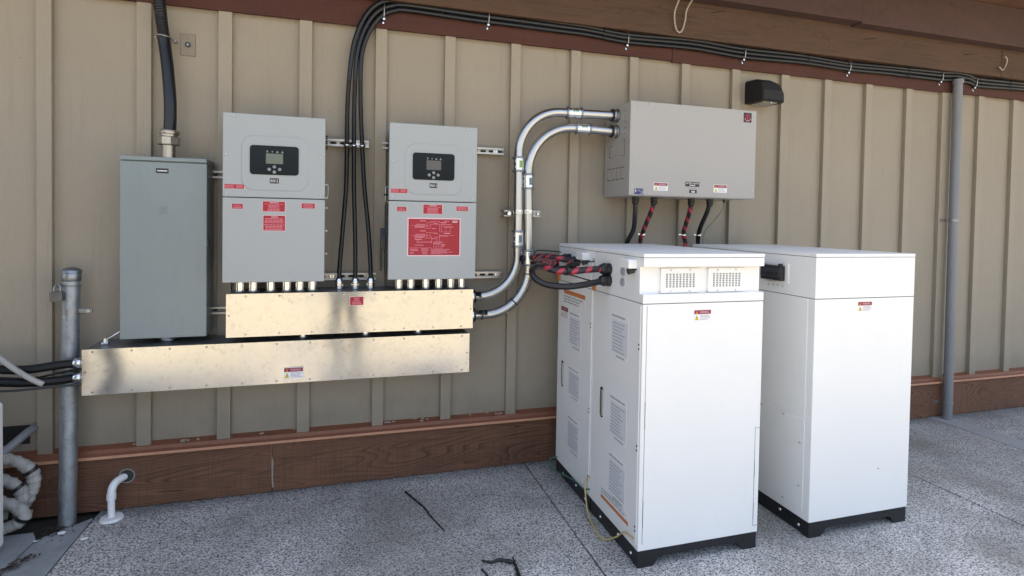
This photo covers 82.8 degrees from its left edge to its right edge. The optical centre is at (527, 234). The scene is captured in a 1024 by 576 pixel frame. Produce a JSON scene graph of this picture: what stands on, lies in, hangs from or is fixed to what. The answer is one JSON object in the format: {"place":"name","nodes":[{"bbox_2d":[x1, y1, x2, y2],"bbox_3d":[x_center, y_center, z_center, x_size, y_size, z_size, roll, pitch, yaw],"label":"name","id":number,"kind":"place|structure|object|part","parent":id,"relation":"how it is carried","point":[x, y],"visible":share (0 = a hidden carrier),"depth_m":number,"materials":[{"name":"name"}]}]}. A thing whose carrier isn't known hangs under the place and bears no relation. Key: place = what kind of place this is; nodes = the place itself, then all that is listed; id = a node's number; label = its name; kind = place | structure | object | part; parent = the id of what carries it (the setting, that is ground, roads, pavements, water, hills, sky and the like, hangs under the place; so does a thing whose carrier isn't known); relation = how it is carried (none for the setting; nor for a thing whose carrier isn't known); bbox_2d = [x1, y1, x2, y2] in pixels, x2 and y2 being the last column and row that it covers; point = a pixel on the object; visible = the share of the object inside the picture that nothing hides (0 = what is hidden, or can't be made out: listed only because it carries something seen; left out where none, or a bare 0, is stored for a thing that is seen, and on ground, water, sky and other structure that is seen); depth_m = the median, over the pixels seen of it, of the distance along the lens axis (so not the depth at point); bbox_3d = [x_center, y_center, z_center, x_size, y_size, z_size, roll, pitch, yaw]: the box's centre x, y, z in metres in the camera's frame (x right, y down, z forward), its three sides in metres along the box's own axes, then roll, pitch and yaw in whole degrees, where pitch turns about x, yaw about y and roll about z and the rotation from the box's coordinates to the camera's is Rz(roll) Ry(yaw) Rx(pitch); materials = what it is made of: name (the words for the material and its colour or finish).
{"place":"outdoors","nodes":[
{"label":"outdoors","id":0,"kind":"place"},
{"bbox_2d":[0,402,2,546],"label":"air conditioner","id":1,"kind":"object","parent":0,"point":[1,474],"visible":1,"depth_m":2.56,"materials":[{"name":"grey"}]},
{"bbox_2d":[3,463,524,539],"bbox_3d":[2.994,1.551,2.774,10.600,0.035,3.660,1,1,-17],"label":"joint bed","id":2,"kind":"object","parent":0,"point":[40,523],"depth_m":2.88,"materials":[{"name":"grey concrete"}]},
{"bbox_2d":[0,533,35,574],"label":"concrete pad","id":3,"kind":"object","parent":2,"relation":"on","point":[13,548],"visible":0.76,"depth_m":2.63,"materials":[{"name":"grey concrete"}]},
{"bbox_2d":[3,495,31,534],"bbox_3d":[-2.502,1.297,2.669,0.348,0.220,0.072,0,2,-25],"label":"lagged pipe","id":4,"kind":"object","parent":3,"relation":"on","point":[18,509],"visible":0.87,"depth_m":2.70,"materials":[{"name":"grey fabric"}]},
{"bbox_2d":[3,510,32,519],"bbox_3d":[-2.529,1.331,2.723,0.327,0.071,0.057,0,2,-21],"label":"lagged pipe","id":5,"kind":"object","parent":4,"relation":"attached to","point":[5,515],"visible":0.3,"depth_m":2.73,"materials":[{"name":"grey fabric"}]},
{"bbox_2d":[8,512,12,520],"bbox_3d":[-2.446,1.329,2.754,0.022,0.053,0.051,0,2,-23],"label":"tape band","id":6,"kind":"object","parent":5,"relation":"attached to","point":[10,516],"visible":0.37,"depth_m":2.73,"materials":[{"name":"black plastic"}]},
{"bbox_2d":[3,474,30,503],"bbox_3d":[-2.519,1.201,2.694,0.331,0.224,0.069,0,2,-28],"label":"lagged pipe","id":7,"kind":"object","parent":5,"relation":"on","point":[22,494],"visible":0.66,"depth_m":2.73,"materials":[{"name":"grey fabric"}]},
{"bbox_2d":[10,480,25,493],"bbox_3d":[-2.411,1.195,2.745,0.061,0.049,0.065,1,1,-17],"label":"tape band","id":8,"kind":"object","parent":7,"relation":"attached to","point":[19,487],"visible":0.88,"depth_m":2.73,"materials":[{"name":"black plastic"}]},
{"bbox_2d":[3,453,41,506],"bbox_3d":[-2.517,1.166,2.732,0.365,0.299,0.084,0,2,-28],"label":"lagged pipe","id":9,"kind":"object","parent":7,"relation":"on","point":[21,464],"visible":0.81,"depth_m":2.77,"materials":[{"name":"grey fabric"}]},
{"bbox_2d":[22,464,38,476],"bbox_3d":[-2.387,1.135,2.788,0.065,0.046,0.067,1,1,-17],"label":"tape band","id":10,"kind":"object","parent":9,"relation":"attached to","point":[31,471],"visible":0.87,"depth_m":2.76,"materials":[{"name":"black plastic"}]},
{"bbox_2d":[14,517,31,523],"bbox_3d":[-2.377,1.336,2.734,0.065,0.045,0.066,1,1,-17],"label":"tape band","id":11,"kind":"object","parent":4,"relation":"attached to","point":[17,520],"visible":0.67,"depth_m":2.71,"materials":[{"name":"black plastic"}]},
{"bbox_2d":[2,518,92,575],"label":"concrete edge strip","id":12,"kind":"object","parent":2,"relation":"on","point":[48,558],"visible":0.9,"depth_m":2.60,"materials":[{"name":"grey concrete"}]},
{"bbox_2d":[58,267,92,529],"bbox_3d":[-2.214,0.795,2.842,0.144,1.273,0.087,1,1,-17],"label":"galvanised post","id":13,"kind":"object","parent":2,"relation":"on","point":[72,310],"visible":0.98,"depth_m":2.81,"materials":[{"name":"grey metal"}]},
{"bbox_2d":[49,284,63,301],"bbox_3d":[-2.246,0.278,2.772,0.050,0.084,0.042,1,1,-17],"label":"padlock","id":14,"kind":"object","parent":13,"relation":"hanging from","point":[56,296],"visible":1,"depth_m":2.76,"materials":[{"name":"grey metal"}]},
{"bbox_2d":[47,463,603,575],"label":"patio","id":15,"kind":"structure","parent":0,"point":[387,527],"depth_m":2.80,"materials":[{"name":"grey concrete"}]},
{"bbox_2d":[404,491,444,530],"bbox_3d":[-0.542,1.439,3.040,0.022,0.013,0.477,0,2,-35],"label":"twig","id":16,"kind":"object","parent":15,"relation":"on","point":[414,499],"visible":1,"depth_m":3.07,"materials":[{"name":"black"}]},
{"bbox_2d":[482,558,515,563],"bbox_3d":[-0.130,1.455,2.587,0.154,0.020,0.032,1,1,2],"label":"twig","id":17,"kind":"object","parent":15,"relation":"on","point":[509,561],"visible":0.99,"depth_m":2.58,"materials":[{"name":"black"}]},
{"bbox_2d":[0,407,1023,575],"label":"leaf litter","id":18,"kind":"object","parent":15,"relation":"on","point":[15,564],"visible":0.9,"depth_m":2.73,"materials":[{"name":"brown plant"}]},
{"bbox_2d":[512,557,520,575],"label":"twig","id":19,"kind":"object","parent":15,"relation":"on","point":[518,573],"visible":1,"depth_m":2.52,"materials":[{"name":"black"}]},
{"bbox_2d":[525,459,1023,575],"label":"patio","id":20,"kind":"structure","parent":0,"point":[938,531],"depth_m":2.77,"materials":[{"name":"grey concrete"}]},
{"bbox_2d":[549,456,589,489],"bbox_3d":[0.226,1.377,3.300,0.042,0.096,0.530,1,1,-17],"label":"thin wire","id":21,"kind":"object","parent":20,"relation":"on","point":[564,474],"visible":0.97,"depth_m":3.36,"materials":[{"name":"green"}]},
{"bbox_2d":[584,476,633,539],"bbox_3d":[0.370,1.371,2.815,0.057,0.194,0.515,1,1,-17],"label":"thin wire","id":22,"kind":"object","parent":20,"relation":"on","point":[619,534],"visible":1,"depth_m":2.88,"materials":[{"name":"yellow"}]},
{"bbox_2d":[556,243,692,510],"bbox_3d":[0.537,0.760,3.379,0.676,1.391,0.525,1,1,-17],"label":"battery cabinet","id":23,"kind":"object","parent":20,"relation":"on","point":[574,377],"visible":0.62,"depth_m":3.25,"materials":[{"name":"white metal"}]},
{"bbox_2d":[512,253,571,263],"bbox_3d":[0.107,0.173,3.457,0.335,0.137,0.337,1,1,-17],"label":"battery cable","id":24,"kind":"object","parent":23,"relation":"attached to","point":[532,256],"visible":0.3,"depth_m":3.40,"materials":[{"name":"black plastic"}]},
{"bbox_2d":[533,250,560,253],"bbox_3d":[0.109,0.119,3.494,0.168,0.059,0.125,1,1,-17],"label":"thin wire","id":25,"kind":"object","parent":24,"relation":"attached to","point":[546,250],"visible":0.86,"depth_m":3.45,"materials":[{"name":"black"}]},
{"bbox_2d":[536,262,575,267],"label":"battery cable","id":26,"kind":"object","parent":23,"relation":"attached to","point":[571,266],"visible":0.09,"depth_m":3.25,"materials":[{"name":"black plastic"}]},
{"bbox_2d":[536,254,580,265],"bbox_3d":[0.204,0.185,3.465,0.312,0.156,0.557,1,1,16],"label":"battery cable","id":27,"kind":"object","parent":23,"relation":"attached to","point":[570,260],"visible":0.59,"depth_m":3.20,"materials":[{"name":"black plastic"}]},
{"bbox_3d":[0.251,0.822,3.290,0.015,1.064,0.492,1,1,-17],"label":"door","id":28,"kind":"part","parent":23,"relation":"part of","materials":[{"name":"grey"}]},
{"bbox_2d":[590,248,764,568],"bbox_3d":[0.694,0.775,2.876,0.676,1.391,0.525,1,1,-17],"label":"battery cabinet","id":29,"kind":"object","parent":20,"relation":"on","point":[676,380],"visible":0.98,"depth_m":2.65,"materials":[{"name":"white metal"}]},
{"bbox_2d":[529,262,611,289],"bbox_3d":[0.169,0.204,3.204,0.405,0.128,0.885,1,1,-6],"label":"battery cable","id":30,"kind":"object","parent":29,"relation":"attached to","point":[604,280],"visible":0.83,"depth_m":2.79,"materials":[{"name":"black plastic"}]},
{"bbox_2d":[535,258,611,274],"bbox_3d":[0.240,0.196,3.275,0.444,0.145,0.983,1,1,7],"label":"battery cable","id":31,"kind":"object","parent":29,"relation":"attached to","point":[602,268],"visible":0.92,"depth_m":2.81,"materials":[{"name":"black plastic"}]},
{"bbox_2d":[519,255,525,261],"bbox_3d":[-0.032,0.138,3.295,0.016,0.042,0.041,0,2,-32],"label":"cable tie","id":32,"kind":"object","parent":31,"relation":"attached to","point":[522,258],"visible":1,"depth_m":3.29,"materials":[{"name":"black plastic"}]},
{"bbox_2d":[564,267,570,275],"bbox_3d":[0.189,0.178,2.801,0.016,0.042,0.041,0,2,-32],"label":"cable tie","id":33,"kind":"object","parent":31,"relation":"attached to","point":[568,270],"visible":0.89,"depth_m":2.79,"materials":[{"name":"black plastic"}]},
{"bbox_2d":[556,261,593,266],"bbox_3d":[0.243,0.150,2.911,0.229,0.030,0.028,0,2,-29],"label":"thin wire","id":34,"kind":"object","parent":29,"relation":"attached to","point":[574,263],"visible":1,"depth_m":2.90,"materials":[{"name":"black"}]},
{"bbox_3d":[0.409,0.837,2.788,0.015,1.064,0.492,1,1,-17],"label":"door","id":35,"kind":"part","parent":29,"relation":"part of","materials":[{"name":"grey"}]},
{"bbox_2d":[693,244,818,251],"bbox_3d":[1.421,0.769,3.650,0.675,1.391,0.525,1,1,-17],"label":"battery cabinet","id":36,"kind":"object","parent":20,"relation":"on","point":[735,247],"visible":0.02,"depth_m":3.60,"materials":[{"name":"white metal"}]},
{"bbox_2d":[745,248,914,537],"bbox_3d":[1.584,0.784,3.148,0.686,1.391,0.527,1,1,-17],"label":"battery cabinet","id":37,"kind":"object","parent":20,"relation":"on","point":[837,329],"visible":0.9,"depth_m":2.92,"materials":[{"name":"white metal"}]},
{"bbox_2d":[908,417,1023,525],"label":"patio","id":38,"kind":"structure","parent":0,"point":[983,472],"depth_m":3.73,"materials":[{"name":"grey concrete"}]},
{"bbox_2d":[927,416,1023,450],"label":"paved strip","id":39,"kind":"object","parent":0,"point":[992,435],"visible":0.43,"depth_m":4.34,"materials":[{"name":"concrete"}]},
{"bbox_2d":[934,78,963,419],"bbox_3d":[3.358,0.124,4.619,0.125,2.700,0.116,1,1,-17],"label":"grey riser pipe","id":40,"kind":"object","parent":39,"relation":"on","point":[952,244],"visible":1,"depth_m":4.60,"materials":[{"name":"plastic"}]},
{"bbox_2d":[952,406,1023,440],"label":"patio","id":41,"kind":"structure","parent":0,"point":[1009,422],"depth_m":4.63,"materials":[{"name":"grey concrete"}]},
{"label":"ground","id":42,"kind":"structure","parent":0,"visible":0},
{"bbox_2d":[0,0,1023,522],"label":"building","id":43,"kind":"structure","parent":42,"relation":"on","point":[852,160],"depth_m":3.53,"materials":[{"name":"paint"}]},
{"bbox_2d":[3,425,29,445],"bbox_3d":[-2.554,0.997,2.877,0.143,0.095,0.001,1,1,-17],"label":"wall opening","id":44,"kind":"object","parent":43,"relation":"attached to","point":[10,433],"depth_m":2.88,"materials":[{"name":"black"}]},
{"bbox_2d":[3,424,37,454],"bbox_3d":[-2.514,1.071,2.703,0.068,0.250,0.411,2,2,23],"label":"vent pipe","id":45,"kind":"object","parent":43,"relation":"attached to","point":[19,439],"visible":0.94,"depth_m":2.80,"materials":[{"name":"grey plastic"}]},
{"bbox_2d":[47,476,57,489],"bbox_3d":[-2.362,1.245,2.905,0.072,0.072,0.008,1,1,-17],"label":"hole plug ring","id":46,"kind":"object","parent":43,"relation":"attached to","point":[49,480],"visible":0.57,"depth_m":2.90,"materials":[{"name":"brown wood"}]},
{"bbox_2d":[99,468,135,523],"bbox_3d":[-2.081,1.316,2.928,0.104,0.216,0.161,1,1,-3],"label":"drain pipe","id":47,"kind":"object","parent":43,"relation":"attached to","point":[126,475],"visible":1,"depth_m":2.91,"materials":[{"name":"white plastic"}]},
{"bbox_2d":[153,0,179,157],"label":"flexible conduit","id":48,"kind":"object","parent":43,"relation":"attached to","point":[168,139],"visible":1,"depth_m":2.92,"materials":[{"name":"black plastic"}]},
{"bbox_2d":[119,155,214,340],"bbox_3d":[-1.827,0.078,2.959,0.389,0.922,0.186,1,1,-17],"label":"electrical panel","id":49,"kind":"object","parent":43,"relation":"attached to","point":[166,242],"visible":1,"depth_m":2.88,"materials":[{"name":"grey metal"}]},
{"bbox_2d":[181,33,195,55],"bbox_3d":[-1.786,-0.996,3.049,0.069,0.114,0.015,1,1,-17],"label":"blank wall plate","id":50,"kind":"object","parent":43,"relation":"attached to","point":[188,43],"visible":1,"depth_m":3.05,"materials":[{"name":"paint"}]},
{"bbox_2d":[213,170,222,178],"bbox_3d":[-1.788,-0.319,3.044,0.400,0.041,0.021,1,1,-17],"label":"strut rail","id":51,"kind":"object","parent":43,"relation":"attached to","point":[215,176],"visible":0.09,"depth_m":3.08,"materials":[{"name":"metal"}]},
{"bbox_2d":[212,306,225,314],"bbox_3d":[-1.781,0.405,3.068,0.440,0.041,0.021,1,1,-17],"label":"strut rail","id":52,"kind":"object","parent":43,"relation":"attached to","point":[214,308],"visible":0.09,"depth_m":3.10,"materials":[{"name":"metal"}]},
{"bbox_2d":[82,328,469,395],"bbox_3d":[-1.249,0.654,3.116,1.844,0.217,0.264,1,1,-17],"label":"wire trough","id":53,"kind":"object","parent":43,"relation":"attached to","point":[116,366],"visible":0.99,"depth_m":2.97,"materials":[{"name":"metal"}]},
{"bbox_2d":[0,372,81,386],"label":"feed cable","id":54,"kind":"object","parent":53,"relation":"attached to","point":[48,381],"visible":0.77,"depth_m":2.73,"materials":[{"name":"black plastic"}]},
{"bbox_2d":[0,354,44,386],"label":"grey flexible pipe","id":55,"kind":"object","parent":54,"relation":"attached to","point":[4,361],"visible":1,"depth_m":2.67,"materials":[{"name":"grey plastic"}]},
{"bbox_2d":[0,383,81,392],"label":"thin wire","id":56,"kind":"object","parent":53,"relation":"attached to","point":[44,387],"visible":0.93,"depth_m":2.70,"materials":[{"name":"grey"}]},
{"bbox_2d":[0,368,81,377],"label":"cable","id":57,"kind":"object","parent":53,"relation":"attached to","point":[67,371],"visible":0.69,"depth_m":2.77,"materials":[{"name":"black rubber"}]},
{"bbox_2d":[0,358,81,374],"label":"feed cable","id":58,"kind":"object","parent":53,"relation":"attached to","point":[54,365],"visible":0.78,"depth_m":2.73,"materials":[{"name":"black plastic"}]},
{"bbox_2d":[101,331,119,344],"bbox_3d":[-2.041,0.504,2.852,0.088,0.067,0.033,1,1,-17],"label":"ground clamp","id":59,"kind":"object","parent":53,"relation":"on","point":[105,341],"visible":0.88,"depth_m":2.84,"materials":[{"name":"silver metal"}]},
{"bbox_2d":[361,332,369,335],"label":"conduit nipple","id":60,"kind":"object","parent":53,"relation":"on","point":[365,333],"visible":0.55,"depth_m":3.15,"materials":[{"name":"silver metal"}]},
{"bbox_2d":[326,138,368,147],"bbox_3d":[-1.260,-0.516,3.203,0.738,0.041,0.021,1,1,-17],"label":"strut rail","id":61,"kind":"object","parent":43,"relation":"attached to","point":[336,142],"visible":0.27,"depth_m":3.27,"materials":[{"name":"metal"}]},
{"bbox_2d":[222,112,328,282],"bbox_3d":[-1.307,-0.181,3.054,0.491,0.838,0.296,1,1,-17],"label":"inverter","id":62,"kind":"object","parent":61,"relation":"attached to","point":[273,212],"visible":1,"depth_m":2.92,"materials":[{"name":"grey metal"}]},
{"bbox_2d":[226,285,472,337],"bbox_3d":[-0.946,0.409,3.203,1.253,0.218,0.264,1,1,-17],"label":"wire trough","id":63,"kind":"object","parent":43,"relation":"attached to","point":[320,310],"visible":0.98,"depth_m":3.07,"materials":[{"name":"metal"}]},
{"bbox_2d":[234,283,244,292],"bbox_3d":[-1.480,0.266,2.982,0.049,0.059,0.049,1,1,-17],"label":"conduit nipple","id":64,"kind":"object","parent":63,"relation":"on","point":[239,287],"visible":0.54,"depth_m":2.96,"materials":[{"name":"silver metal"}]},
{"bbox_2d":[248,282,258,291],"bbox_3d":[-1.419,0.267,3.001,0.049,0.059,0.049,1,1,-17],"label":"conduit nipple","id":65,"kind":"object","parent":63,"relation":"on","point":[253,286],"visible":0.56,"depth_m":2.98,"materials":[{"name":"silver metal"}]},
{"bbox_2d":[265,282,275,291],"bbox_3d":[-1.340,0.268,3.026,0.049,0.059,0.049,1,1,-17],"label":"conduit nipple","id":66,"kind":"object","parent":63,"relation":"on","point":[270,286],"visible":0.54,"depth_m":3.01,"materials":[{"name":"silver metal"}]},
{"bbox_2d":[281,282,291,291],"bbox_3d":[-1.267,0.268,3.049,0.049,0.059,0.049,1,1,-17],"label":"conduit nipple","id":67,"kind":"object","parent":63,"relation":"on","point":[286,286],"visible":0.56,"depth_m":3.03,"materials":[{"name":"silver metal"}]},
{"bbox_2d":[294,282,304,290],"bbox_3d":[-1.207,0.269,3.068,0.049,0.059,0.049,1,1,-17],"label":"conduit nipple","id":68,"kind":"object","parent":63,"relation":"on","point":[299,286],"visible":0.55,"depth_m":3.05,"materials":[{"name":"silver metal"}]},
{"bbox_2d":[307,282,316,290],"bbox_3d":[-1.147,0.270,3.086,0.049,0.059,0.049,1,1,-17],"label":"conduit nipple","id":69,"kind":"object","parent":63,"relation":"on","point":[312,286],"visible":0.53,"depth_m":3.07,"materials":[{"name":"silver metal"}]},
{"bbox_2d":[394,280,402,289],"bbox_3d":[-0.717,0.272,3.221,0.049,0.062,0.049,1,1,-17],"label":"conduit nipple","id":70,"kind":"object","parent":63,"relation":"on","point":[398,284],"visible":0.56,"depth_m":3.20,"materials":[{"name":"silver metal"}]},
{"bbox_2d":[406,280,414,288],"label":"conduit nipple","id":71,"kind":"object","parent":63,"relation":"on","point":[410,284],"visible":0.59,"depth_m":3.22,"materials":[{"name":"silver metal"}]},
{"bbox_2d":[421,279,429,288],"bbox_3d":[-0.576,0.273,3.265,0.049,0.062,0.049,1,1,-17],"label":"conduit nipple","id":72,"kind":"object","parent":63,"relation":"on","point":[425,283],"visible":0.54,"depth_m":3.25,"materials":[{"name":"silver metal"}]},
{"bbox_2d":[434,279,442,288],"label":"conduit nipple","id":73,"kind":"object","parent":63,"relation":"on","point":[437,283],"visible":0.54,"depth_m":3.27,"materials":[{"name":"silver metal"}]},
{"bbox_2d":[446,279,454,288],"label":"conduit nipple","id":74,"kind":"object","parent":63,"relation":"on","point":[450,283],"visible":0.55,"depth_m":3.29,"materials":[{"name":"silver metal"}]},
{"bbox_2d":[457,279,465,287],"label":"conduit nipple","id":75,"kind":"object","parent":63,"relation":"on","point":[461,283],"visible":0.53,"depth_m":3.31,"materials":[{"name":"silver metal"}]},
{"bbox_2d":[324,272,375,279],"bbox_3d":[-1.251,0.236,3.228,0.785,0.041,0.021,1,1,-17],"label":"strut rail","id":76,"kind":"object","parent":43,"relation":"attached to","point":[360,276],"visible":0.34,"depth_m":3.30,"materials":[{"name":"metal"}]},
{"bbox_2d":[382,142,503,154],"bbox_3d":[-0.495,-0.507,3.442,0.722,0.041,0.021,1,1,-17],"label":"strut rail","id":77,"kind":"object","parent":43,"relation":"attached to","point":[485,150],"visible":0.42,"depth_m":3.52,"materials":[{"name":"metal"}]},
{"bbox_2d":[380,122,476,279],"bbox_3d":[-0.572,-0.177,3.284,0.511,0.838,0.296,1,1,-17],"label":"inverter","id":78,"kind":"object","parent":77,"relation":"attached to","point":[428,231],"visible":1,"depth_m":3.15,"materials":[{"name":"grey metal"}]},
{"bbox_2d":[475,271,501,277],"bbox_3d":[-0.479,0.244,3.470,0.662,0.041,0.021,1,1,-17],"label":"strut rail","id":79,"kind":"object","parent":43,"relation":"attached to","point":[484,274],"visible":0.3,"depth_m":3.54,"materials":[{"name":"metal"}]},
{"bbox_2d":[500,210,540,216],"bbox_3d":[-0.037,-0.127,3.538,0.230,0.042,0.178,1,1,-17],"label":"conduit bracket","id":80,"kind":"object","parent":43,"relation":"attached to","point":[505,213],"visible":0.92,"depth_m":3.50,"materials":[{"name":"metal"}]},
{"bbox_2d":[335,0,1023,288],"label":"power cable","id":81,"kind":"object","parent":43,"relation":"attached to","point":[346,145],"visible":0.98,"depth_m":3.27,"materials":[{"name":"black plastic"}]},
{"bbox_2d":[604,100,755,200],"bbox_3d":[0.969,-0.511,3.737,0.886,0.560,0.375,1,1,-17],"label":"junction box","id":82,"kind":"object","parent":43,"relation":"attached to","point":[670,151],"visible":0.99,"depth_m":3.56,"materials":[{"name":"metal"}]},
{"bbox_2d":[473,106,619,302],"bbox_3d":[0.099,-0.185,3.506,0.915,1.192,0.102,1,1,-14],"label":"steel conduit","id":83,"kind":"object","parent":82,"relation":"attached to","point":[518,158],"visible":0.93,"depth_m":3.46,"materials":[{"name":"silver metal"}]},
{"bbox_2d":[473,122,619,321],"bbox_3d":[0.097,-0.084,3.509,0.914,1.209,0.100,1,1,-14],"label":"steel conduit","id":84,"kind":"object","parent":82,"relation":"attached to","point":[611,131],"visible":0.88,"depth_m":3.48,"materials":[{"name":"silver metal"}]},
{"bbox_2d":[624,197,638,243],"bbox_3d":[0.629,0.108,3.684,0.062,0.686,0.180,0,2,-38],"label":"battery cable","id":85,"kind":"object","parent":82,"relation":"hanging from","point":[635,201],"visible":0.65,"depth_m":3.63,"materials":[{"name":"black plastic"}]},
{"bbox_2d":[637,197,657,243],"bbox_3d":[0.759,0.109,3.720,0.050,0.685,0.171,0,2,-30],"label":"battery cable","id":86,"kind":"object","parent":82,"relation":"hanging from","point":[654,202],"visible":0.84,"depth_m":3.70,"materials":[{"name":"black plastic"}]},
{"bbox_2d":[678,199,694,246],"bbox_3d":[1.032,0.111,3.815,0.084,0.686,0.182,1,1,5],"label":"battery cable","id":87,"kind":"object","parent":82,"relation":"hanging from","point":[691,202],"visible":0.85,"depth_m":3.79,"materials":[{"name":"black plastic"}]},
{"bbox_2d":[693,199,712,243],"bbox_3d":[1.154,0.113,3.845,0.067,0.685,0.169,1,1,-17],"label":"battery cable","id":88,"kind":"object","parent":82,"relation":"hanging from","point":[709,203],"visible":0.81,"depth_m":3.81,"materials":[{"name":"black plastic"}]},
{"bbox_2d":[702,200,724,243],"bbox_3d":[1.228,-0.036,3.857,0.156,0.385,0.018,2,2,37],"label":"ground wire","id":89,"kind":"object","parent":82,"relation":"hanging from","point":[715,218],"visible":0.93,"depth_m":3.84,"materials":[{"name":"green"}]},
{"bbox_2d":[673,0,692,32],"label":"hanging loop","id":90,"kind":"object","parent":43,"relation":"hanging from","point":[684,19],"visible":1,"depth_m":3.78,"materials":[{"name":"beige wicker"}]},
{"bbox_2d":[350,3,1023,288],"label":"power cable","id":91,"kind":"object","parent":43,"relation":"attached to","point":[353,145],"visible":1,"depth_m":3.53,"materials":[{"name":"black plastic"}]},
{"bbox_2d":[358,7,1023,288],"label":"power cable","id":92,"kind":"object","parent":43,"relation":"attached to","point":[370,283],"visible":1,"depth_m":3.53,"materials":[{"name":"black plastic"}]},
{"bbox_2d":[745,79,783,106],"bbox_3d":[1.651,-0.987,4.030,0.196,0.182,0.196,1,1,-17],"label":"wall lamp","id":93,"kind":"object","parent":43,"relation":"attached to","point":[763,93],"visible":1,"depth_m":3.97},
{"bbox_2d":[999,56,1007,70],"bbox_3d":[3.826,-1.378,4.682,0.105,0.116,0.029,1,1,-17],"label":"hook ring","id":94,"kind":"object","parent":43,"relation":"attached to","point":[1005,64],"visible":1,"depth_m":4.68,"materials":[{"name":"beige metal"}]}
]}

